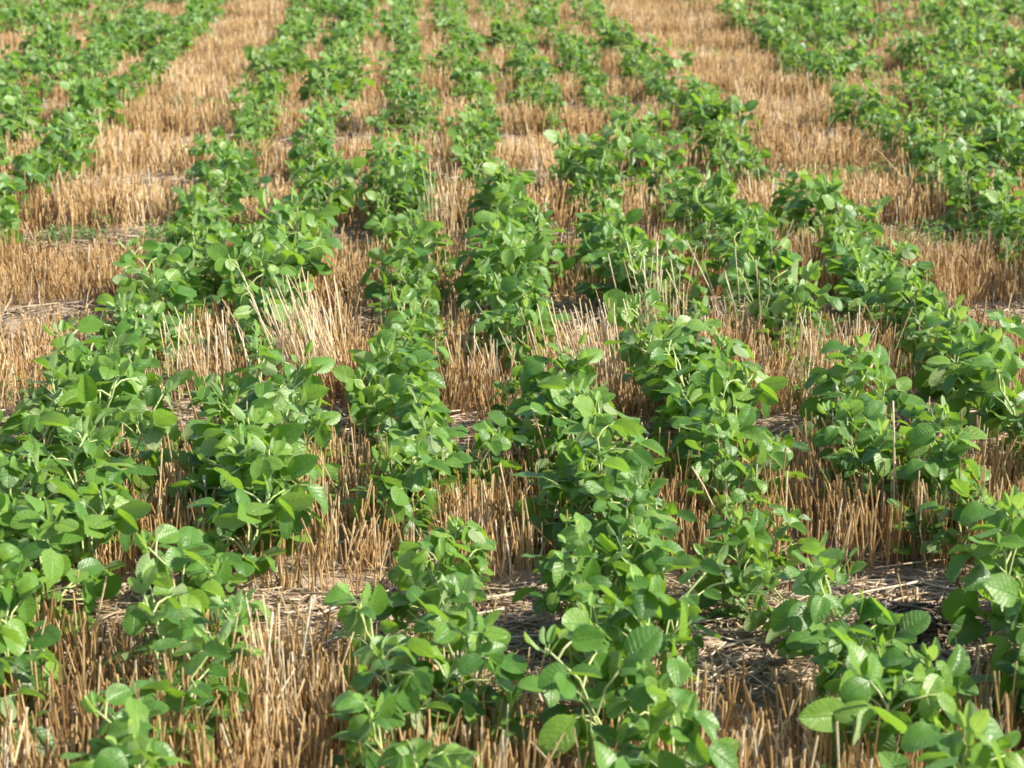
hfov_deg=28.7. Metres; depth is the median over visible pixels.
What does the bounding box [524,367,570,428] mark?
soybean plant
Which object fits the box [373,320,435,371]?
soybean plant
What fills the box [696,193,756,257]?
soybean plant
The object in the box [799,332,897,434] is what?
soybean plant
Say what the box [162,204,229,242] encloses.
soybean plant
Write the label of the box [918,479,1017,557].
soybean plant
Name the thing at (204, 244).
soybean plant
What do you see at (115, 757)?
soybean plant
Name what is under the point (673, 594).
loose straw
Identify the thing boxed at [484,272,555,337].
soybean plant
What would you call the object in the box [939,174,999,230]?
soybean plant
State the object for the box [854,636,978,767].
soybean plant
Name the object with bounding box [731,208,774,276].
soybean plant
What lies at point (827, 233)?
soybean plant
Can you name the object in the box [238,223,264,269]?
soybean plant
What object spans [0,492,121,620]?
soybean plant
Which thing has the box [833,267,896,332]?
soybean plant
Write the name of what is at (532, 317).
soybean plant
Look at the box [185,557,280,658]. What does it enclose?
soybean plant
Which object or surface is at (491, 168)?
soybean plant
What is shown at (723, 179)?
soybean plant
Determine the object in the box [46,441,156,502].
soybean plant
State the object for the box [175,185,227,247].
soybean plant
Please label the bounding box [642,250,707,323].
soybean plant
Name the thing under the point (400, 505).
soybean plant
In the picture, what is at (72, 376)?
soybean plant
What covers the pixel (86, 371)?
soybean plant
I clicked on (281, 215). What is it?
soybean plant
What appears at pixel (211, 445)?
soybean plant
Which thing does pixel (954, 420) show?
soybean plant
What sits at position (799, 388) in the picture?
soybean plant
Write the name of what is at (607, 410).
soybean plant
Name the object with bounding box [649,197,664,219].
soybean plant
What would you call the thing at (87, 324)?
soybean plant
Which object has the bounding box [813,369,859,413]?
soybean plant
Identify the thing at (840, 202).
soybean plant
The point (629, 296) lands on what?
soybean plant
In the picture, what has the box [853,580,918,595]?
loose straw
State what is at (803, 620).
soybean plant
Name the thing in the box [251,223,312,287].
soybean plant
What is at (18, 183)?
soybean plant
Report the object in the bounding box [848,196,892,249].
soybean plant
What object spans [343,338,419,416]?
soybean plant
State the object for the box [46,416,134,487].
soybean plant
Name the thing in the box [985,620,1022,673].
soybean plant
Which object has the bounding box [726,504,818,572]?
soybean plant
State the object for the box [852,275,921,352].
soybean plant
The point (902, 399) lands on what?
soybean plant
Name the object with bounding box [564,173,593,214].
soybean plant
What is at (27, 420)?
soybean plant
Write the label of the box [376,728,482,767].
soybean plant
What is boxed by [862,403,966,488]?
soybean plant
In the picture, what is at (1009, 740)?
soybean plant
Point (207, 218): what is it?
soybean plant
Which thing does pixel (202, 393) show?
soybean plant
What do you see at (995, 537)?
soybean plant
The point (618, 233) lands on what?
soybean plant
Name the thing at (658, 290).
straw tuft
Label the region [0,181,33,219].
soybean plant
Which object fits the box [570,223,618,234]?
soybean plant
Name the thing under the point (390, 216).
soybean plant
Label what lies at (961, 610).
soybean plant
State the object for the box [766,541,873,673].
soybean plant
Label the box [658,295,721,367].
soybean plant
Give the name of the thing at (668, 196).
soybean plant
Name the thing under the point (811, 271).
soybean plant
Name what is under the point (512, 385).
soybean plant
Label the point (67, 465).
soybean plant
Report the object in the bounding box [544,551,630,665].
soybean plant
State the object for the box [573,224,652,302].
soybean plant
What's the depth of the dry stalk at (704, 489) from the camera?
4.38 m
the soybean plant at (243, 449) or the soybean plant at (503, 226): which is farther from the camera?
the soybean plant at (503, 226)
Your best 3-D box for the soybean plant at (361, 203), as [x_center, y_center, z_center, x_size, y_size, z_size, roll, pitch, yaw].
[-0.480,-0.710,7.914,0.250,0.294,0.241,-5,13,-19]
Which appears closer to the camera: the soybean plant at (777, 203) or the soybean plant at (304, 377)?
the soybean plant at (304, 377)
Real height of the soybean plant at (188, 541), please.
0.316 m
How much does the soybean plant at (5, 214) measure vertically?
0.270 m
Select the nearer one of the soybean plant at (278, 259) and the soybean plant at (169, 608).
the soybean plant at (169, 608)
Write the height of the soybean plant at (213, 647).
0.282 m
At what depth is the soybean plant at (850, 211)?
6.94 m
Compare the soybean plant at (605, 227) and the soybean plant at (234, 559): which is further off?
the soybean plant at (605, 227)
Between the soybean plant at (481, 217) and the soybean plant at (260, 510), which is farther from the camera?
the soybean plant at (481, 217)
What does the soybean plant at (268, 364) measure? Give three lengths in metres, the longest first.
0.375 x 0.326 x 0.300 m
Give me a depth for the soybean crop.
11.13 m
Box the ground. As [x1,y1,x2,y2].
[0,3,1023,767]
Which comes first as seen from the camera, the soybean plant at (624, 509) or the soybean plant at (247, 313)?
the soybean plant at (624, 509)
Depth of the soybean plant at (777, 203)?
7.82 m
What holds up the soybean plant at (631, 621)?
on the ground
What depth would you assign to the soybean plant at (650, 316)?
6.11 m
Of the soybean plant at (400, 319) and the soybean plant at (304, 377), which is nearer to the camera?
the soybean plant at (304, 377)
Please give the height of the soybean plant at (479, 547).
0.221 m
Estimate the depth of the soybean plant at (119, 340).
5.20 m
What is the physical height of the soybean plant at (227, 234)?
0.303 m
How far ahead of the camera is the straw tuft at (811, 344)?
5.64 m
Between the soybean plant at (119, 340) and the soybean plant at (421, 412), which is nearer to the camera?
the soybean plant at (421, 412)
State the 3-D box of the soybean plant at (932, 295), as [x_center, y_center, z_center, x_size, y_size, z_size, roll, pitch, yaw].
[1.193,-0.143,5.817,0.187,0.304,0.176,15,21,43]
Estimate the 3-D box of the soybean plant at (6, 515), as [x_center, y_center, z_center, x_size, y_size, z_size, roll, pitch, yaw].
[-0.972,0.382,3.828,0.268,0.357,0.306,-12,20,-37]
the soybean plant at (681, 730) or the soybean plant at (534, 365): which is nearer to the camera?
the soybean plant at (681, 730)
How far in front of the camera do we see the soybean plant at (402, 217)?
7.24 m
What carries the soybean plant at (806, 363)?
on the ground
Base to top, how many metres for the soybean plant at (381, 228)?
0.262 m
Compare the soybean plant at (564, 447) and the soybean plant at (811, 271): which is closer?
the soybean plant at (564, 447)
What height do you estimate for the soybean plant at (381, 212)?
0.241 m
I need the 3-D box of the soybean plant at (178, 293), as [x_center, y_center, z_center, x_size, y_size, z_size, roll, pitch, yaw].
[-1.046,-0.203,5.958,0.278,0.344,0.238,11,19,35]
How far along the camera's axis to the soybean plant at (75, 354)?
5.09 m
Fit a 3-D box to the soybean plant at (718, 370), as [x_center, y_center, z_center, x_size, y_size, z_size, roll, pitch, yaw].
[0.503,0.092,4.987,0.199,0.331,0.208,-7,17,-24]
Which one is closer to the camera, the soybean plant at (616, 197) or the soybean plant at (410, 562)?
the soybean plant at (410, 562)
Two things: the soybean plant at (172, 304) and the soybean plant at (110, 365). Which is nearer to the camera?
the soybean plant at (110, 365)
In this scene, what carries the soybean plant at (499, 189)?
on the ground
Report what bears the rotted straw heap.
on the ground
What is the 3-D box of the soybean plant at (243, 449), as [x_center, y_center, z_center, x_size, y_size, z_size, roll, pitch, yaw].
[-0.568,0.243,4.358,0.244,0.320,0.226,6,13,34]
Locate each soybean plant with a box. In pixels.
[0,172,28,224]
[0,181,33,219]
[0,189,22,243]
[0,205,18,229]
[0,205,22,235]
[0,229,6,245]
[0,397,109,489]
[0,410,34,496]
[0,451,99,535]
[0,452,44,564]
[0,489,95,571]
[0,490,95,648]
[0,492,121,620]
[0,557,64,710]
[0,561,60,689]
[0,627,56,760]
[5,433,108,544]
[12,412,139,548]
[14,350,106,441]
[20,360,121,433]
[23,479,151,602]
[35,331,147,413]
[42,316,151,385]
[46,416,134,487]
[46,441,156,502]
[48,344,145,463]
[48,348,124,450]
[60,697,176,767]
[65,333,130,411]
[66,408,177,493]
[68,737,189,767]
[80,679,172,767]
[87,290,148,393]
[94,292,190,359]
[99,311,174,371]
[101,369,195,476]
[102,552,232,685]
[112,238,190,303]
[112,258,206,357]
[113,295,193,380]
[119,312,161,404]
[131,523,214,626]
[135,273,199,335]
[139,253,211,332]
[139,620,233,767]
[146,213,215,291]
[148,580,261,742]
[154,266,220,321]
[158,529,253,605]
[160,183,229,237]
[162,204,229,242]
[166,234,209,274]
[166,404,316,509]
[167,212,221,294]
[170,423,274,551]
[172,144,249,220]
[174,221,248,284]
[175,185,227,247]
[178,381,300,474]
[181,372,250,444]
[183,206,220,262]
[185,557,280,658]
[186,467,314,586]
[187,375,245,423]
[190,556,251,618]
[192,435,327,555]
[193,172,251,226]
[206,431,312,534]
[207,241,310,322]
[211,204,233,227]
[215,339,351,465]
[218,319,326,425]
[225,384,328,477]
[227,222,301,298]
[227,269,318,361]
[230,318,287,367]
[231,220,320,284]
[233,241,299,309]
[233,281,311,344]
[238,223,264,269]
[240,222,334,286]
[251,198,306,276]
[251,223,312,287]
[253,386,333,445]
[255,187,342,249]
[266,396,353,500]
[267,374,322,423]
[268,190,331,241]
[285,159,346,223]
[291,156,367,213]
[295,149,363,207]
[299,205,328,232]
[300,183,334,228]
[320,633,456,767]
[323,581,448,709]
[328,690,430,767]
[333,362,423,432]
[337,438,458,550]
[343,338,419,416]
[346,329,453,430]
[356,166,414,221]
[359,439,437,541]
[360,372,439,455]
[362,233,444,305]
[363,328,438,385]
[364,216,424,268]
[365,188,410,234]
[365,403,455,499]
[366,159,440,221]
[367,284,443,366]
[369,307,446,365]
[369,374,467,445]
[371,537,487,659]
[372,415,477,506]
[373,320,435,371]
[376,263,435,323]
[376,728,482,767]
[377,206,423,249]
[378,604,522,739]
[379,234,427,296]
[380,572,490,693]
[381,257,439,314]
[382,206,409,241]
[382,539,444,620]
[385,163,435,223]
[390,311,450,377]
[392,153,444,208]
[394,220,460,300]
[395,310,447,361]
[397,276,455,332]
[400,212,455,267]
[412,515,496,589]
[428,419,529,502]
[428,748,481,767]
[432,614,538,759]
[454,216,523,305]
[461,257,529,317]
[462,233,550,307]
[463,170,526,231]
[465,300,559,354]
[473,199,537,235]
[475,191,545,244]
[476,159,535,210]
[476,175,518,195]
[481,276,571,340]
[482,158,541,215]
[484,222,530,269]
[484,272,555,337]
[486,297,555,372]
[488,332,620,471]
[489,375,539,424]
[490,233,546,296]
[491,181,526,220]
[498,223,550,275]
[500,219,575,284]
[506,200,571,275]
[506,441,644,566]
[507,355,589,449]
[512,512,616,618]
[514,375,627,486]
[518,622,663,767]
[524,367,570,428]
[536,217,558,236]
[540,416,670,506]
[541,376,620,462]
[544,414,660,550]
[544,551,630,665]
[547,393,628,441]
[547,434,611,517]
[553,514,686,630]
[561,457,677,586]
[562,588,688,693]
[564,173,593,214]
[566,591,642,686]
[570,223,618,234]
[572,232,618,287]
[572,387,654,484]
[573,179,624,238]
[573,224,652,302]
[574,200,642,263]
[575,517,664,614]
[582,203,602,220]
[583,200,656,272]
[585,658,694,767]
[589,489,696,547]
[591,564,700,724]
[594,741,629,767]
[597,236,671,313]
[603,288,711,380]
[603,320,696,386]
[605,240,685,314]
[606,684,739,767]
[610,224,628,247]
[614,223,660,256]
[620,226,702,295]
[625,543,727,681]
[626,294,667,326]
[632,310,660,332]
[641,324,759,419]
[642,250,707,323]
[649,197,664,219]
[649,402,723,459]
[650,333,719,417]
[656,184,688,222]
[657,378,720,475]
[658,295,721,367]
[660,169,714,232]
[661,160,736,228]
[664,396,762,491]
[674,352,746,445]
[675,178,699,205]
[675,329,762,387]
[677,424,766,528]
[682,359,787,446]
[685,164,737,231]
[687,184,703,217]
[689,185,746,237]
[689,221,733,267]
[693,426,810,509]
[694,503,782,608]
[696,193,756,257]
[699,226,768,301]
[707,489,774,562]
[708,210,780,258]
[712,205,768,270]
[717,267,795,338]
[721,224,809,320]
[726,202,775,252]
[726,228,786,312]
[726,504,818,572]
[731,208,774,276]
[740,560,829,632]
[747,232,813,312]
[748,268,799,339]
[751,294,825,365]
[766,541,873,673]
[767,168,828,223]
[767,325,806,380]
[771,530,903,699]
[774,258,847,345]
[777,169,846,239]
[777,169,853,244]
[780,355,815,393]
[787,377,819,404]
[799,195,860,240]
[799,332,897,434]
[799,640,956,767]
[804,627,914,704]
[810,595,930,701]
[812,217,858,279]
[812,387,891,515]
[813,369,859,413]
[816,216,862,249]
[816,417,930,501]
[817,398,888,476]
[819,205,883,271]
[821,231,895,294]
[826,244,902,304]
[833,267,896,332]
[837,260,907,326]
[843,262,898,318]
[845,365,924,460]
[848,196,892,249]
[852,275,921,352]
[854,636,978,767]
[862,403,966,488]
[868,395,987,514]
[869,277,947,345]
[872,236,935,291]
[874,423,991,509]
[878,267,924,329]
[878,731,1023,767]
[887,281,944,363]
[887,425,996,557]
[890,294,969,371]
[900,700,1008,767]
[913,306,980,401]
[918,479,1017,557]
[922,334,1017,432]
[927,309,1023,375]
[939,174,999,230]
[942,325,1023,441]
[942,484,1023,645]
[963,504,1023,576]
[965,352,1023,451]
[977,172,1012,229]
[984,186,1023,233]
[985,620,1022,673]
[989,546,1023,580]
[992,205,1023,251]
[993,206,1023,251]
[994,407,1023,460]
[995,226,1023,270]
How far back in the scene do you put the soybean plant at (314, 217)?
7.09 m
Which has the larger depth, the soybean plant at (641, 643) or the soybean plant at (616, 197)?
the soybean plant at (616, 197)
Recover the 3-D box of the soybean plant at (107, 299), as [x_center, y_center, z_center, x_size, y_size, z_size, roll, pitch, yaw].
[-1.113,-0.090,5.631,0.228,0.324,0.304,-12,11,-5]
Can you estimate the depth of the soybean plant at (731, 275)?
6.16 m
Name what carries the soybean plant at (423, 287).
on the ground
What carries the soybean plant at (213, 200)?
on the ground
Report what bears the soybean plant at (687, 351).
on the ground
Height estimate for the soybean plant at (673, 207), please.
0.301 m
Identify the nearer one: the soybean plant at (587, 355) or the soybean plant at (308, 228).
the soybean plant at (587, 355)
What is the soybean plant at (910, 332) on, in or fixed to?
on the ground
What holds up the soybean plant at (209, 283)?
on the ground
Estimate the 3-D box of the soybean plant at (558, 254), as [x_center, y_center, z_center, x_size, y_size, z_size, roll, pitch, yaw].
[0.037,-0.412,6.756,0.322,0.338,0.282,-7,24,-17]
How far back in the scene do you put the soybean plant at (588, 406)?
4.59 m
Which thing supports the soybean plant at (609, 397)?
on the ground
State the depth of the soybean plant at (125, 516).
4.05 m
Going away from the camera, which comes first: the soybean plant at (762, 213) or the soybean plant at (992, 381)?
the soybean plant at (992, 381)
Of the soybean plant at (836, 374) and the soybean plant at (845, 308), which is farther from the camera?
the soybean plant at (845, 308)
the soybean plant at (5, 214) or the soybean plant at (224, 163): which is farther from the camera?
the soybean plant at (224, 163)
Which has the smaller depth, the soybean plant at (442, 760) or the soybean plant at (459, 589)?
the soybean plant at (442, 760)
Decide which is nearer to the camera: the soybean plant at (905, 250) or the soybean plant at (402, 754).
the soybean plant at (402, 754)
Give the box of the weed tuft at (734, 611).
[706,595,768,624]
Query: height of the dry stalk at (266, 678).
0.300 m
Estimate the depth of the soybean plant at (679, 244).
6.70 m
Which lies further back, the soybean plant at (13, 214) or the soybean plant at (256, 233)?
the soybean plant at (13, 214)
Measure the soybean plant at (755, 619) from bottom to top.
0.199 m
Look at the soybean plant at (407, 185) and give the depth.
7.82 m
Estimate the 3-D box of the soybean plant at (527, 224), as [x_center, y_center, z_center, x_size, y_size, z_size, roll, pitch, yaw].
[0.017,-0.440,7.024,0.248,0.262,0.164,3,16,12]
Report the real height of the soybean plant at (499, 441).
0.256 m
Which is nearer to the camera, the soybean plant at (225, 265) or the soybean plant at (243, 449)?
the soybean plant at (243, 449)
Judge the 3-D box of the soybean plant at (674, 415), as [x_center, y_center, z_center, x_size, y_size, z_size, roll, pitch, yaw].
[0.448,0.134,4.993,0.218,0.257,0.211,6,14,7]
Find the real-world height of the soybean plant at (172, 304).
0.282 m
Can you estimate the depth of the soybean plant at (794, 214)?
7.63 m
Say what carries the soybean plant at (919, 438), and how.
on the ground
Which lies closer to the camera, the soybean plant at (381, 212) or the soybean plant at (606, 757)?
the soybean plant at (606, 757)
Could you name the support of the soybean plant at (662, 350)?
on the ground
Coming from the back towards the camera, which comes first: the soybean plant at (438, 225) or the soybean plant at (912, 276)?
the soybean plant at (438, 225)
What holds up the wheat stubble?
on the ground
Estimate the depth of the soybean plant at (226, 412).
4.55 m
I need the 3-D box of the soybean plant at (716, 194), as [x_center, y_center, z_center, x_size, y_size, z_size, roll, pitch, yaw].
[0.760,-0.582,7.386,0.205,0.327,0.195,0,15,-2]
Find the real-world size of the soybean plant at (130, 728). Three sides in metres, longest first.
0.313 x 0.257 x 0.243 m
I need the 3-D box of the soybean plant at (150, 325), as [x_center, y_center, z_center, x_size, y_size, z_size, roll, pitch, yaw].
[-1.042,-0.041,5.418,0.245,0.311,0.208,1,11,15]
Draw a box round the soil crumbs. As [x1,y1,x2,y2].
[0,59,1023,766]
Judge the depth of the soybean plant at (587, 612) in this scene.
3.49 m
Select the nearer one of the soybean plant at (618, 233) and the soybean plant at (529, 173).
the soybean plant at (618, 233)
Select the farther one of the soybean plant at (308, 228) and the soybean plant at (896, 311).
the soybean plant at (308, 228)
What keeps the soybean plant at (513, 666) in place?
on the ground
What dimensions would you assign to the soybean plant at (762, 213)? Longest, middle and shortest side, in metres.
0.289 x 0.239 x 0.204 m
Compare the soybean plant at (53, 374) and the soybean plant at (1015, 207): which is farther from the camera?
the soybean plant at (1015, 207)
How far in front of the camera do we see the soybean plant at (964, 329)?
5.42 m
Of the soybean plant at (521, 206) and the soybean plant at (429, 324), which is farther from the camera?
the soybean plant at (521, 206)
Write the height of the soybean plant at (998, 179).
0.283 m
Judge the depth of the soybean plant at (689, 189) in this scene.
7.77 m
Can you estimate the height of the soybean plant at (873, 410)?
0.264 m
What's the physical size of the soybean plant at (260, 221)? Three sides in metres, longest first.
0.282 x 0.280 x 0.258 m
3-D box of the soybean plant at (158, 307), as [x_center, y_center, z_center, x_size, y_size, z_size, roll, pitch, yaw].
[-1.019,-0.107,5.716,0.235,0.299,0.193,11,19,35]
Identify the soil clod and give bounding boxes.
[0,319,45,339]
[79,634,137,654]
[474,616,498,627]
[677,636,724,651]
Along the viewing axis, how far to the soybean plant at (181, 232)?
6.58 m
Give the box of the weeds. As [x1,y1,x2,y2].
[2,49,1010,411]
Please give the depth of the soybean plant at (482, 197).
7.71 m
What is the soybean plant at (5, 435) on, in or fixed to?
on the ground
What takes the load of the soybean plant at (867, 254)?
on the ground
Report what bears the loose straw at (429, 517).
on the ground
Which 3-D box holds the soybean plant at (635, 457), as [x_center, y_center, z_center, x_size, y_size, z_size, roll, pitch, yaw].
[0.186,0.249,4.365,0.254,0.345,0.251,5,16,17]
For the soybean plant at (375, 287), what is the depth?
6.52 m
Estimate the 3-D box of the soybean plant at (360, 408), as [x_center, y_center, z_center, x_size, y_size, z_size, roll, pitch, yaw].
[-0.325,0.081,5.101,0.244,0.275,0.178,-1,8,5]
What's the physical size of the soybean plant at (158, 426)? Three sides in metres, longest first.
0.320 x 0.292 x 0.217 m
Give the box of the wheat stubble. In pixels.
[0,0,1023,767]
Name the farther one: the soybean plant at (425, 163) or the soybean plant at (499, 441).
the soybean plant at (425, 163)
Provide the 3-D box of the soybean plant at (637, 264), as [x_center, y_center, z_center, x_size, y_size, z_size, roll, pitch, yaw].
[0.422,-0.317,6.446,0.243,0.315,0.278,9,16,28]
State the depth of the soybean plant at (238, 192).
7.92 m
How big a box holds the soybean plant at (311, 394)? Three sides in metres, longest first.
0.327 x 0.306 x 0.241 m
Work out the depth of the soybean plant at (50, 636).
3.59 m
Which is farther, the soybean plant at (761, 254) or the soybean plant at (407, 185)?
the soybean plant at (407, 185)
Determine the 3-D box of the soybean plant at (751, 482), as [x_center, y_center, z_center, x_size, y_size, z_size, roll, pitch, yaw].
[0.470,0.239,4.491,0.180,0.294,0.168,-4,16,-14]
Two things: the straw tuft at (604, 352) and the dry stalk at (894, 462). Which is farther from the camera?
the straw tuft at (604, 352)
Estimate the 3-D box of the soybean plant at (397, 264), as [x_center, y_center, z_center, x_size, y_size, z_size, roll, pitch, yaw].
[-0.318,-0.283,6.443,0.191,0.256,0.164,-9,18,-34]
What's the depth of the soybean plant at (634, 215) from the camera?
7.04 m
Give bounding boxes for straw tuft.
[142,305,248,407]
[222,267,359,402]
[239,587,353,756]
[405,158,470,249]
[445,326,517,414]
[498,297,653,412]
[595,236,695,331]
[666,240,762,350]
[782,305,895,389]
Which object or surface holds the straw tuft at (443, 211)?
on the ground
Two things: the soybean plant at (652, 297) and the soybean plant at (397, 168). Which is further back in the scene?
the soybean plant at (397, 168)
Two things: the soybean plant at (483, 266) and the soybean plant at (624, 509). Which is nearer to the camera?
the soybean plant at (624, 509)
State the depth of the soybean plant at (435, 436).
4.61 m
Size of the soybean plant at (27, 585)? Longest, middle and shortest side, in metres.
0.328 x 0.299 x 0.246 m
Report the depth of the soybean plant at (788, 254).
6.40 m
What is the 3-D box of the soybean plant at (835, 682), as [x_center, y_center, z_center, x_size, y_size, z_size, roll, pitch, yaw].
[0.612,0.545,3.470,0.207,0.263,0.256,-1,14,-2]
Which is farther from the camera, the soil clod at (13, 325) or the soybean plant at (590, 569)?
the soil clod at (13, 325)
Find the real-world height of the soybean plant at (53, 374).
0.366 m
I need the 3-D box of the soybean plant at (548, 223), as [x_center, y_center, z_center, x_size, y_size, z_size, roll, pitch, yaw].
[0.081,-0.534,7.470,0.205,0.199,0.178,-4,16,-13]
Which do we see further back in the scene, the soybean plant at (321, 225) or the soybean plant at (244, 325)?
the soybean plant at (321, 225)
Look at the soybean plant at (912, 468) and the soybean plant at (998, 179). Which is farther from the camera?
the soybean plant at (998, 179)
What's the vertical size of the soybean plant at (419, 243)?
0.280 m
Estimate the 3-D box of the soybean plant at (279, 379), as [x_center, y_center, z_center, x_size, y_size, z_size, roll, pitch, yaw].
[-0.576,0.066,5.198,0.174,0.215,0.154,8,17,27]
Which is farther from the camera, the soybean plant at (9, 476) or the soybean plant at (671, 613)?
the soybean plant at (9, 476)
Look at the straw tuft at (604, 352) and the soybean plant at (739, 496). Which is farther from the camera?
the straw tuft at (604, 352)
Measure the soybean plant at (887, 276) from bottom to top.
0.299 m
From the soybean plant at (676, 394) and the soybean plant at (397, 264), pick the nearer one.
the soybean plant at (676, 394)
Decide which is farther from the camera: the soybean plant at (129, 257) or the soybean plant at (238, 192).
the soybean plant at (238, 192)
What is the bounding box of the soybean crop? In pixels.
[0,0,1023,735]
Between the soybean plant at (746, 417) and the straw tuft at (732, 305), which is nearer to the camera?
the soybean plant at (746, 417)
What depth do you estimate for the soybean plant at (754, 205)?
7.25 m
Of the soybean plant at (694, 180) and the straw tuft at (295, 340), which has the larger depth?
the soybean plant at (694, 180)
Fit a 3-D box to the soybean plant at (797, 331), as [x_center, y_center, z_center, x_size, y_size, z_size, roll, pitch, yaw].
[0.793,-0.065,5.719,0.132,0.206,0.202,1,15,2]
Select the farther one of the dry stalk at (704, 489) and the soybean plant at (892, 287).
the soybean plant at (892, 287)
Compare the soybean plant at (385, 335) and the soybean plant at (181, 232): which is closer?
the soybean plant at (385, 335)
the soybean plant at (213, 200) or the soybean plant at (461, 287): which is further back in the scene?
the soybean plant at (213, 200)
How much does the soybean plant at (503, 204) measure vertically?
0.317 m
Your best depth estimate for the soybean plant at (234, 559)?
4.03 m
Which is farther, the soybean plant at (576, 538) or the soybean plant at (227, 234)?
the soybean plant at (227, 234)
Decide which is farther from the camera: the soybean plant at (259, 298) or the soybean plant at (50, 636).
the soybean plant at (259, 298)
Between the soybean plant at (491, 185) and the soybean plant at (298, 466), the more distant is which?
the soybean plant at (491, 185)
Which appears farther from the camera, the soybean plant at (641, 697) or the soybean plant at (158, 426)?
the soybean plant at (158, 426)
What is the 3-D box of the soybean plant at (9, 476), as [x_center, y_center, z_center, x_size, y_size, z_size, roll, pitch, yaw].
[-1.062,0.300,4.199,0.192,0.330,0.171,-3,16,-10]
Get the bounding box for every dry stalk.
[265,612,273,742]
[297,598,312,732]
[499,463,519,572]
[691,466,715,513]
[807,72,810,108]
[892,401,895,536]
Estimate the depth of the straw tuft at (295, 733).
3.48 m
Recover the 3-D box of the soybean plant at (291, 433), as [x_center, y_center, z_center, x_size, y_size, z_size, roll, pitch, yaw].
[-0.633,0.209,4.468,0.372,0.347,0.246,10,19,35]
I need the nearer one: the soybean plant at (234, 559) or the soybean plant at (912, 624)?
the soybean plant at (912, 624)
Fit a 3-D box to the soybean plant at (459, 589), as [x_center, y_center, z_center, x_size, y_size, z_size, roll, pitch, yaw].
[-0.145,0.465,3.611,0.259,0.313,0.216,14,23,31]
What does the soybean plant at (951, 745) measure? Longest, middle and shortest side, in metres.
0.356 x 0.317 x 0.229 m
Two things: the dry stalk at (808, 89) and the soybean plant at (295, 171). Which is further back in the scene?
the dry stalk at (808, 89)
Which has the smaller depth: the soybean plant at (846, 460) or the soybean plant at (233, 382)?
the soybean plant at (846, 460)
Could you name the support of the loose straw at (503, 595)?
on the ground
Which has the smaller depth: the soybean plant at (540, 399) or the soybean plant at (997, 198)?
the soybean plant at (540, 399)
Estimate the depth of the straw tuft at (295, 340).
5.59 m
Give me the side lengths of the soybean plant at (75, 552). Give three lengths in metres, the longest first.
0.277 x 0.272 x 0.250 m
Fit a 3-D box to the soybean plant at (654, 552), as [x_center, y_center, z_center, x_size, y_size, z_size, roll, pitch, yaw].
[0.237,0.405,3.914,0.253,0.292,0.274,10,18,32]
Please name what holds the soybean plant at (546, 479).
on the ground
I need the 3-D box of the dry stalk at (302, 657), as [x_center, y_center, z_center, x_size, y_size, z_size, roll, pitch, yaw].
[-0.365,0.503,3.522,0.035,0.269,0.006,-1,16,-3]
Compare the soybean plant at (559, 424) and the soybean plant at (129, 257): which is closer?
the soybean plant at (559, 424)
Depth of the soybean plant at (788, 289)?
6.10 m
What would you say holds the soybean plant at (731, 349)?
on the ground
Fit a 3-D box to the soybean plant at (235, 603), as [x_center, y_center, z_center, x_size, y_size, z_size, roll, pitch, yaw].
[-0.527,0.509,3.501,0.208,0.306,0.263,1,14,8]
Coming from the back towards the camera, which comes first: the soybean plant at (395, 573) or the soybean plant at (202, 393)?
the soybean plant at (202, 393)
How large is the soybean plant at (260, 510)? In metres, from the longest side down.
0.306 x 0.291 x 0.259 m
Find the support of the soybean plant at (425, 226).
on the ground
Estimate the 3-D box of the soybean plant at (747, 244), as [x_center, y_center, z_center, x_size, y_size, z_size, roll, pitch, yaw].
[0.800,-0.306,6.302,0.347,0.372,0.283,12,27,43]
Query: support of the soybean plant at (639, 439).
on the ground
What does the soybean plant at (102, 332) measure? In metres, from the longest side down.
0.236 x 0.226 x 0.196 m
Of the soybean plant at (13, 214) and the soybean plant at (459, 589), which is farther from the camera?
the soybean plant at (13, 214)
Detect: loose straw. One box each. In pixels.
[416,509,443,524]
[477,608,503,613]
[487,593,514,597]
[666,590,720,595]
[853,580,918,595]
[875,601,886,649]
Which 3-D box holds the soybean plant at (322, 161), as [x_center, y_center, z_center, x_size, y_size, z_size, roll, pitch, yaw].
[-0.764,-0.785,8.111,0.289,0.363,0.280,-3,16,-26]
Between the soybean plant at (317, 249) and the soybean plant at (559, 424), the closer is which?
the soybean plant at (559, 424)
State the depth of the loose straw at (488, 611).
4.04 m
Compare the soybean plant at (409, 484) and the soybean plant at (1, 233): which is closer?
the soybean plant at (409, 484)
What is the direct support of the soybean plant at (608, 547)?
on the ground
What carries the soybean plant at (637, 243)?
on the ground
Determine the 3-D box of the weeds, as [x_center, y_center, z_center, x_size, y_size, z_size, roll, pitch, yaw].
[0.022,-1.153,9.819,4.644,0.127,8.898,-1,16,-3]
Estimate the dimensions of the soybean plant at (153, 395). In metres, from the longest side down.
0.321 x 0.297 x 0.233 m
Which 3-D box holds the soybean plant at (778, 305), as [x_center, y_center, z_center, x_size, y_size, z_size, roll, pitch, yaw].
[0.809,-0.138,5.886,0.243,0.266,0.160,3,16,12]
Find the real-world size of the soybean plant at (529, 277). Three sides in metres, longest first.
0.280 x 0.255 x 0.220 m
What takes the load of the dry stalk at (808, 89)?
on the ground
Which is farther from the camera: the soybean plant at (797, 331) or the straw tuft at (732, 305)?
the straw tuft at (732, 305)
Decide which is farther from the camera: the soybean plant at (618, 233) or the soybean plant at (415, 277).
the soybean plant at (618, 233)
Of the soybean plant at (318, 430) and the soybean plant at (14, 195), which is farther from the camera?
the soybean plant at (14, 195)
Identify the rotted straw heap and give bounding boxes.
[853,598,953,646]
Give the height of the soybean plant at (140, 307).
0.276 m
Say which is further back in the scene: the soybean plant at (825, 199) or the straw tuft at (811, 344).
the soybean plant at (825, 199)

